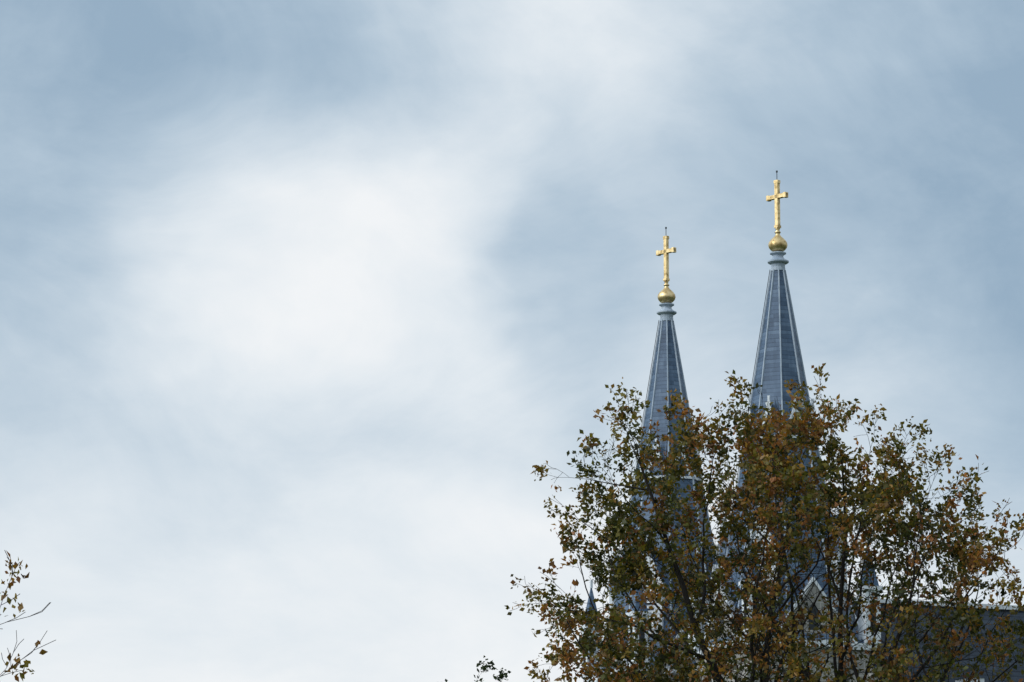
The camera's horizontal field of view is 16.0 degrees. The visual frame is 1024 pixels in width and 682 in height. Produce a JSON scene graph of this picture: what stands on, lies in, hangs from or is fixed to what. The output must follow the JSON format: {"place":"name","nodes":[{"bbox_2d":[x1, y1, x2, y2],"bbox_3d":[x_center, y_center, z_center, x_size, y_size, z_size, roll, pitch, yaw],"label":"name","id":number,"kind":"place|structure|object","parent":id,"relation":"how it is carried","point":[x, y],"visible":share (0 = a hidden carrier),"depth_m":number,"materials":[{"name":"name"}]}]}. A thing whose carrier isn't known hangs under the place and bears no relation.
{"place":"outdoors","nodes":[
{"label":"outdoors","id":0,"kind":"place"},
{"bbox_2d":[0,0,1023,681],"label":"sky","id":1,"kind":"structure","parent":0,"point":[301,302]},
{"label":"terrain","id":2,"kind":"structure","parent":0,"visible":0},
{"bbox_2d":[0,550,54,681],"bbox_3d":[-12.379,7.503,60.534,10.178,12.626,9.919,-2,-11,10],"label":"tree","id":3,"kind":"object","parent":2,"relation":"on","point":[37,643],"visible":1,"depth_m":60.00,"materials":[{"name":"green plant"}]},
{"bbox_2d":[445,656,510,681],"bbox_3d":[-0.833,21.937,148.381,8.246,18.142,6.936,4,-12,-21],"label":"dark tree","id":4,"kind":"object","parent":2,"relation":"on","point":[501,675],"visible":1,"depth_m":149.04,"materials":[{"name":"green plant"}]},
{"bbox_2d":[580,580,695,681],"bbox_3d":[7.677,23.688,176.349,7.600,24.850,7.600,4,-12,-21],"label":"tower","id":5,"kind":"structure","parent":2,"relation":"on","point":[637,605],"depth_m":174.68,"materials":[{"name":"stone"}]},
{"bbox_2d":[596,227,717,679],"bbox_3d":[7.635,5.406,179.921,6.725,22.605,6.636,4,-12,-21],"label":"spire","id":6,"kind":"structure","parent":5,"relation":"on","point":[666,373],"depth_m":179.57,"materials":[{"name":"grey metal"}]},
{"bbox_2d":[505,363,1023,681],"bbox_3d":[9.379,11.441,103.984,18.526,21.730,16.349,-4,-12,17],"label":"oak tree","id":7,"kind":"object","parent":2,"relation":"on","point":[631,571],"visible":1,"depth_m":102.80,"materials":[{"name":"green plant"}]},
{"bbox_2d":[688,531,888,681],"bbox_3d":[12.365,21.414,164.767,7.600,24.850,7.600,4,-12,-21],"label":"facade","id":8,"kind":"structure","parent":2,"relation":"on","point":[861,625],"depth_m":163.97,"materials":[{"name":"stone"}]},
{"bbox_2d":[708,171,849,650],"bbox_3d":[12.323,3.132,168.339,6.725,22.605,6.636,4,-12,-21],"label":"spire","id":9,"kind":"structure","parent":8,"relation":"on","point":[778,361],"depth_m":167.94,"materials":[{"name":"grey metal"}]},
{"bbox_2d":[709,564,1023,681],"bbox_3d":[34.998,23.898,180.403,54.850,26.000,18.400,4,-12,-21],"label":"church roof","id":10,"kind":"structure","parent":2,"relation":"on","point":[1016,674],"depth_m":174.69,"materials":[{"name":"stone"}]}
]}

